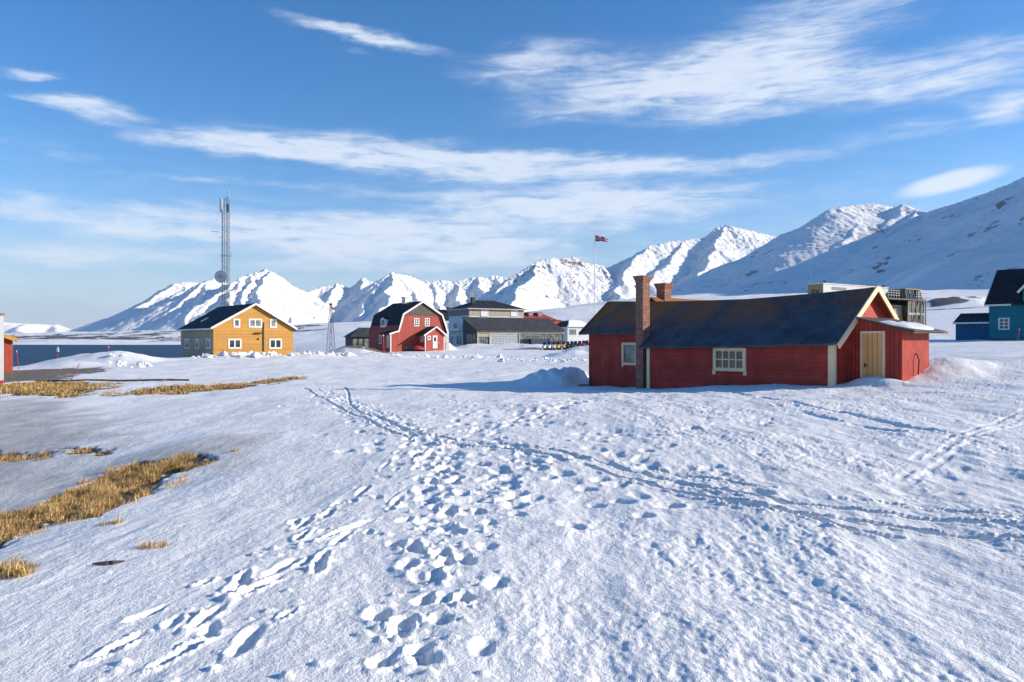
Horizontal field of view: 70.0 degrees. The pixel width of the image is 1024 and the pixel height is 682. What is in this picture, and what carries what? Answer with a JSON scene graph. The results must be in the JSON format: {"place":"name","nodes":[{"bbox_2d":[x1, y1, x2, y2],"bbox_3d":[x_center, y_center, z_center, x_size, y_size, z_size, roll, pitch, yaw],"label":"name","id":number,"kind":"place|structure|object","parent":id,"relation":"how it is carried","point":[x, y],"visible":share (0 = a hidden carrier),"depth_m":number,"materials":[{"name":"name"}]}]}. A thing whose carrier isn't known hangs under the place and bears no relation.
{"place":"outdoors","nodes":[
{"label":"outdoors","id":0,"kind":"place"},
{"bbox_2d":[4,322,70,332],"bbox_3d":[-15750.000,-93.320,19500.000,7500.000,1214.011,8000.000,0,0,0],"label":"mountain","id":1,"kind":"structure","parent":0,"point":[22,328],"depth_m":19744.30,"materials":[{"name":"white snow"}]},
{"bbox_2d":[13,345,181,366],"bbox_3d":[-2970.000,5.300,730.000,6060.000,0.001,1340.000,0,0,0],"label":"sea water","id":2,"kind":"structure","parent":0,"point":[29,354],"depth_m":408.08,"materials":[{"name":"blue liquid"}]},
{"bbox_2d":[70,282,197,331],"bbox_3d":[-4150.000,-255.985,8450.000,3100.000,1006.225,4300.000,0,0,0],"label":"mountain","id":3,"kind":"structure","parent":0,"point":[169,292],"depth_m":8400.56,"materials":[{"name":"white snow"}]},
{"bbox_2d":[95,278,227,331],"bbox_3d":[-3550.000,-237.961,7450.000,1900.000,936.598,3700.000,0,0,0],"label":"mountain","id":4,"kind":"structure","parent":0,"point":[149,318],"depth_m":7470.54,"materials":[{"name":"white snow"}]},
{"bbox_2d":[148,269,338,329],"bbox_3d":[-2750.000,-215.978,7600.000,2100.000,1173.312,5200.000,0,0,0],"label":"mountain","id":5,"kind":"structure","parent":0,"point":[279,296],"depth_m":7413.98,"materials":[{"name":"white snow"}]},
{"bbox_2d":[309,278,372,307],"bbox_3d":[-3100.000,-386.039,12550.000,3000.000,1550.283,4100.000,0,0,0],"label":"mountain","id":6,"kind":"structure","parent":0,"point":[335,294],"depth_m":12905.13,"materials":[{"name":"white snow"}]},
{"bbox_2d":[333,272,506,321],"bbox_3d":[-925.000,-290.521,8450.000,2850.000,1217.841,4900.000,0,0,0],"label":"mountain","id":7,"kind":"structure","parent":0,"point":[367,303],"depth_m":8605.57,"materials":[{"name":"white snow"}]},
{"bbox_2d":[0,289,1023,681],"bbox_3d":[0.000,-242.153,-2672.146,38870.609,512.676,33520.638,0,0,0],"label":"snow ground","id":8,"kind":"structure","parent":0,"point":[404,517],"depth_m":6.94,"materials":[{"name":"white snow"}]},
{"bbox_2d":[0,313,4,384],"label":"pale boarded hut","id":9,"kind":"object","parent":8,"relation":"on","point":[1,347],"visible":0.83,"depth_m":39.95,"materials":[{"name":"white wood"}]},
{"bbox_2d":[4,334,18,371],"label":"red shed","id":10,"kind":"structure","parent":8,"relation":"on","point":[8,353],"depth_m":57.79,"materials":[{"name":"red wood"}]},
{"bbox_2d":[0,557,41,579],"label":"grass tuft","id":11,"kind":"object","parent":8,"relation":"on","point":[19,572],"visible":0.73,"depth_m":5.58,"materials":[{"name":"beige plant"}]},
{"bbox_2d":[0,433,132,462],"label":"dry grass","id":12,"kind":"structure","parent":8,"relation":"on","point":[22,458],"depth_m":15.03,"materials":[{"name":"yellow plant"}]},
{"bbox_2d":[92,560,124,565],"bbox_3d":[-3.205,1.756,5.797,0.244,0.036,0.049,0,0,-7],"label":"wood splinter","id":13,"kind":"object","parent":8,"relation":"on","point":[105,563],"visible":1,"depth_m":5.79,"materials":[{"name":"grey wood"}]},
{"bbox_2d":[95,512,127,526],"bbox_3d":[-4.039,1.799,7.406,0.339,0.192,0.256,0,0,0],"label":"grass tuft","id":14,"kind":"object","parent":8,"relation":"on","point":[118,521],"visible":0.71,"depth_m":7.40,"materials":[{"name":"beige plant"}]},
{"bbox_2d":[34,379,188,381],"bbox_3d":[-23.354,2.304,42.552,9.857,0.252,0.140,0,0,9],"label":"timber edging","id":15,"kind":"object","parent":8,"relation":"on","point":[115,380],"visible":0.7,"depth_m":42.43,"materials":[{"name":"brown wood"}]},
{"bbox_2d":[0,445,240,545],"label":"dry grass","id":16,"kind":"structure","parent":8,"relation":"on","point":[100,496],"depth_m":9.74,"materials":[{"name":"yellow plant"}]},
{"bbox_2d":[128,536,173,549],"bbox_3d":[-3.071,1.722,6.298,0.388,0.172,0.291,0,0,0],"label":"grass tuft","id":17,"kind":"object","parent":8,"relation":"on","point":[141,544],"visible":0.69,"depth_m":6.27,"materials":[{"name":"beige plant"}]},
{"bbox_2d":[0,375,303,397],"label":"dry grass","id":18,"kind":"structure","parent":8,"relation":"on","point":[57,387],"depth_m":36.53,"materials":[{"name":"yellow plant"}]},
{"bbox_2d":[211,188,229,305],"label":"communication mast","id":19,"kind":"object","parent":8,"relation":"on","point":[221,276],"visible":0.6,"depth_m":128.01,"materials":[{"name":"metal"}]},
{"bbox_2d":[177,303,297,356],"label":"ochre house","id":20,"kind":"structure","parent":8,"relation":"on","point":[253,327],"depth_m":83.33,"materials":[{"name":"wood"}]},
{"bbox_2d":[185,339,188,348],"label":"window","id":21,"kind":"structure","parent":20,"relation":"in","point":[186,340],"depth_m":87.19,"materials":[{"name":"white paint"}]},
{"bbox_2d":[195,339,198,348],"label":"window","id":22,"kind":"structure","parent":20,"relation":"in","point":[196,340],"depth_m":84.27,"materials":[{"name":"white paint"}]},
{"bbox_2d":[206,339,210,348],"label":"window","id":23,"kind":"structure","parent":20,"relation":"in","point":[208,341],"depth_m":81.20,"materials":[{"name":"white paint"}]},
{"bbox_2d":[228,339,241,348],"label":"window","id":24,"kind":"structure","parent":20,"relation":"in","point":[232,343],"depth_m":81.45,"materials":[{"name":"white paint"}]},
{"bbox_2d":[233,319,239,327],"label":"window","id":25,"kind":"structure","parent":20,"relation":"in","point":[236,322],"depth_m":81.58,"materials":[{"name":"white paint"}]},
{"bbox_2d":[249,319,261,327],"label":"window","id":26,"kind":"structure","parent":20,"relation":"in","point":[254,323],"depth_m":82.94,"materials":[{"name":"white paint"}]},
{"bbox_2d":[270,319,276,327],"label":"window","id":27,"kind":"structure","parent":20,"relation":"in","point":[273,322],"depth_m":84.31,"materials":[{"name":"white paint"}]},
{"bbox_2d":[269,339,281,348],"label":"window","id":28,"kind":"structure","parent":20,"relation":"in","point":[273,343],"depth_m":84.44,"materials":[{"name":"white paint"}]},
{"bbox_2d":[326,303,334,352],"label":"lattice pylon","id":29,"kind":"object","parent":8,"relation":"on","point":[330,315],"visible":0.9,"depth_m":121.80,"materials":[{"name":"metal"}]},
{"bbox_2d":[107,347,588,367],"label":"snow berm","id":30,"kind":"structure","parent":8,"relation":"on","point":[224,353],"depth_m":78.33,"materials":[{"name":"white snow"}]},
{"bbox_2d":[344,328,369,347],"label":"glazed pavilion","id":31,"kind":"structure","parent":8,"relation":"on","point":[358,337],"depth_m":122.99,"materials":[{"name":"stone"}]},
{"bbox_2d":[352,338,357,345],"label":"window","id":32,"kind":"structure","parent":31,"relation":"in","point":[354,340],"depth_m":122.21,"materials":[{"name":"glass"}]},
{"bbox_2d":[358,338,363,345],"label":"window","id":33,"kind":"structure","parent":31,"relation":"in","point":[360,340],"depth_m":122.64,"materials":[{"name":"glass"}]},
{"bbox_2d":[364,338,368,347],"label":"window","id":34,"kind":"structure","parent":31,"relation":"in","point":[366,340],"depth_m":123.03,"materials":[{"name":"glass"}]},
{"bbox_2d":[369,297,448,351],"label":"red gambrel house","id":35,"kind":"structure","parent":8,"relation":"on","point":[402,325],"depth_m":107.67,"materials":[{"name":"wood"}]},
{"bbox_2d":[414,318,418,325],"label":"window","id":36,"kind":"structure","parent":35,"relation":"in","point":[416,320],"depth_m":107.63,"materials":[{"name":"white paint"}]},
{"bbox_2d":[425,318,429,325],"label":"window","id":37,"kind":"structure","parent":35,"relation":"in","point":[427,320],"depth_m":108.79,"materials":[{"name":"white paint"}]},
{"bbox_2d":[433,336,436,347],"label":"door","id":38,"kind":"structure","parent":35,"relation":"in","point":[434,337],"depth_m":107.13,"materials":[{"name":"white paint"}]},
{"bbox_2d":[406,344,424,351],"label":"snowmobile","id":39,"kind":"object","parent":8,"relation":"on","point":[414,348],"visible":0.95,"depth_m":104.41,"materials":[{"name":"red plastic"}]},
{"bbox_2d":[436,307,449,342],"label":"dark roofed wing","id":40,"kind":"structure","parent":8,"relation":"on","point":[445,314],"depth_m":166.20,"materials":[{"name":"white"}]},
{"bbox_2d":[445,297,527,345],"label":"two storey block","id":41,"kind":"structure","parent":8,"relation":"on","point":[477,308],"depth_m":152.15,"materials":[{"name":"white paint"}]},
{"bbox_2d":[457,336,461,344],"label":"window","id":42,"kind":"structure","parent":41,"relation":"in","point":[459,338],"depth_m":151.85,"materials":[{"name":"blue glass"}]},
{"bbox_2d":[481,310,488,315],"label":"window","id":43,"kind":"structure","parent":41,"relation":"in","point":[483,312],"depth_m":149.74,"materials":[{"name":"white paint"}]},
{"bbox_2d":[511,310,517,315],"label":"window","id":44,"kind":"structure","parent":41,"relation":"in","point":[513,312],"depth_m":153.23,"materials":[{"name":"white paint"}]},
{"bbox_2d":[461,317,565,344],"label":"glazed hall","id":45,"kind":"structure","parent":8,"relation":"on","point":[490,330],"depth_m":145.01,"materials":[{"name":"metal"}]},
{"bbox_2d":[466,334,475,344],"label":"window","id":46,"kind":"structure","parent":45,"relation":"in","point":[470,338],"depth_m":142.34,"materials":[{"name":"glass"}]},
{"bbox_2d":[479,337,488,343],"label":"window","id":47,"kind":"structure","parent":45,"relation":"in","point":[483,340],"depth_m":140.80,"materials":[{"name":"glass"}]},
{"bbox_2d":[491,333,518,344],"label":"window","id":48,"kind":"structure","parent":45,"relation":"in","point":[496,338],"depth_m":142.90,"materials":[{"name":"white glass"}]},
{"bbox_2d":[520,334,561,340],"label":"window","id":49,"kind":"structure","parent":45,"relation":"in","point":[553,337],"depth_m":147.54,"materials":[{"name":"glass"}]},
{"bbox_2d":[520,339,549,344],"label":"steel container","id":50,"kind":"object","parent":8,"relation":"on","point":[531,341],"visible":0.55,"depth_m":128.16,"materials":[{"name":"metal"}]},
{"bbox_2d":[520,339,530,343],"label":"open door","id":51,"kind":"structure","parent":50,"relation":"in","point":[522,341],"depth_m":127.93,"materials":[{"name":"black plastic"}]},
{"bbox_2d":[523,312,561,323],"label":"red roofed building","id":52,"kind":"structure","parent":8,"relation":"on","point":[535,315],"depth_m":199.93,"materials":[{"name":"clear metal"}]},
{"bbox_2d":[540,342,547,349],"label":"snowmobile","id":53,"kind":"object","parent":8,"relation":"on","point":[544,346],"visible":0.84,"depth_m":112.46,"materials":[{"name":"white plastic"}]},
{"bbox_2d":[545,342,551,349],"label":"snowmobile","id":54,"kind":"object","parent":8,"relation":"on","point":[549,346],"visible":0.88,"depth_m":112.53,"materials":[{"name":"white plastic"}]},
{"bbox_2d":[554,342,561,349],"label":"snowmobile","id":55,"kind":"object","parent":8,"relation":"on","point":[558,345],"visible":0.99,"depth_m":112.75,"materials":[{"name":"yellow plastic"}]},
{"bbox_2d":[557,320,588,342],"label":"white shed","id":56,"kind":"structure","parent":8,"relation":"on","point":[572,328],"depth_m":173.42,"materials":[{"name":"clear wood"}]},
{"bbox_2d":[569,329,575,334],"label":"window","id":57,"kind":"structure","parent":56,"relation":"in","point":[571,331],"depth_m":172.70,"materials":[{"name":"white glass"}]},
{"bbox_2d":[594,234,595,314],"bbox_3d":[6.555,-3.259,57.999,0.108,10.500,0.110,0,0,45],"label":"flagpole","id":58,"kind":"object","parent":8,"relation":"on","point":[594,280],"visible":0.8,"depth_m":57.97,"materials":[{"name":"white metal"}]},
{"bbox_2d":[595,235,607,241],"bbox_3d":[7.114,-8.121,58.005,1.023,0.576,0.151,0,0,0],"label":"pennant flag","id":59,"kind":"object","parent":58,"relation":"attached to","point":[600,238],"visible":1,"depth_m":58.00,"materials":[{"name":"red fabric"}]},
{"bbox_2d":[579,275,947,388],"bbox_3d":[10.388,0.034,31.386,7.928,5.732,15.110,0,0,-40],"label":"red cabin","id":60,"kind":"object","parent":8,"relation":"on","point":[662,339],"visible":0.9,"depth_m":28.18,"materials":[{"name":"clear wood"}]},
{"bbox_2d":[622,342,635,366],"bbox_3d":[5.322,0.624,33.060,0.080,1.115,0.906,0,0,-40],"label":"window","id":61,"kind":"structure","parent":60,"relation":"in","point":[628,348],"depth_m":33.08,"materials":[{"name":"clear glass"}]},
{"bbox_2d":[712,348,746,375],"bbox_3d":[8.358,0.780,28.107,0.090,1.040,1.497,0,0,-40],"label":"window","id":62,"kind":"structure","parent":60,"relation":"in","point":[724,359],"depth_m":28.08,"materials":[{"name":"white glass"}]},
{"bbox_2d":[860,331,884,377],"bbox_3d":[12.327,0.591,25.008,0.075,1.858,0.821,0,0,-40],"label":"door","id":63,"kind":"structure","parent":60,"relation":"in","point":[872,343],"depth_m":25.01,"materials":[{"name":"beige wood"}]},
{"bbox_2d":[879,320,933,329],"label":"roof snow","id":64,"kind":"structure","parent":60,"relation":"on","point":[914,325],"depth_m":24.84,"materials":[{"name":"white snow"}]},
{"bbox_2d":[915,353,919,374],"bbox_3d":[13.815,0.779,24.923,0.049,0.745,0.154,0,0,-42],"label":"bent pipe","id":65,"kind":"object","parent":60,"relation":"attached to","point":[918,362],"visible":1,"depth_m":24.88,"materials":[{"name":"red plastic"}]},
{"bbox_2d":[807,281,926,324],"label":"laboratory","id":66,"kind":"structure","parent":8,"relation":"on","point":[908,305],"depth_m":99.19,"materials":[{"name":"white"}]},
{"bbox_2d":[810,288,819,293],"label":"window","id":67,"kind":"structure","parent":66,"relation":"in","point":[816,290],"depth_m":92.85,"materials":[{"name":"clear glass"}]},
{"bbox_2d":[894,307,900,314],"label":"window","id":68,"kind":"structure","parent":66,"relation":"in","point":[897,310],"depth_m":98.91,"materials":[{"name":"clear glass"}]},
{"bbox_2d":[953,313,989,339],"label":"blue annexe","id":69,"kind":"structure","parent":8,"relation":"on","point":[972,326],"depth_m":65.65,"materials":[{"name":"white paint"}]},
{"bbox_2d":[984,268,1023,339],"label":"teal house","id":70,"kind":"structure","parent":8,"relation":"on","point":[1004,301],"depth_m":63.47,"materials":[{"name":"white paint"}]},
{"bbox_2d":[998,318,1009,329],"bbox_3d":[42.479,-1.482,63.175,0.070,1.042,0.823,0,0,-43],"label":"window","id":71,"kind":"structure","parent":70,"relation":"in","point":[1003,323],"depth_m":63.15,"materials":[{"name":"white paint"}]},
{"bbox_2d":[0,0,1023,328],"label":"sky","id":72,"kind":"structure","parent":0,"point":[350,141],"materials":[{"name":"blue"}]},
{"bbox_2d":[477,256,629,311],"bbox_3d":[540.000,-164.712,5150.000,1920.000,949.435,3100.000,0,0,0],"label":"mountain","id":73,"kind":"structure","parent":0,"point":[549,283],"depth_m":4936.14,"materials":[{"name":"white snow"}]},
{"bbox_2d":[606,225,775,298],"bbox_3d":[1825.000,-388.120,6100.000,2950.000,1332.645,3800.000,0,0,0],"label":"mountain","id":74,"kind":"structure","parent":0,"point":[677,262],"depth_m":5903.82,"materials":[{"name":"white snow"}]},
{"bbox_2d":[671,177,1023,295],"bbox_3d":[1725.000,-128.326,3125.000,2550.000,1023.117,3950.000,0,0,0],"label":"mountain","id":75,"kind":"structure","parent":0,"point":[975,243],"depth_m":2473.07,"materials":[{"name":"white snow"}]}
]}

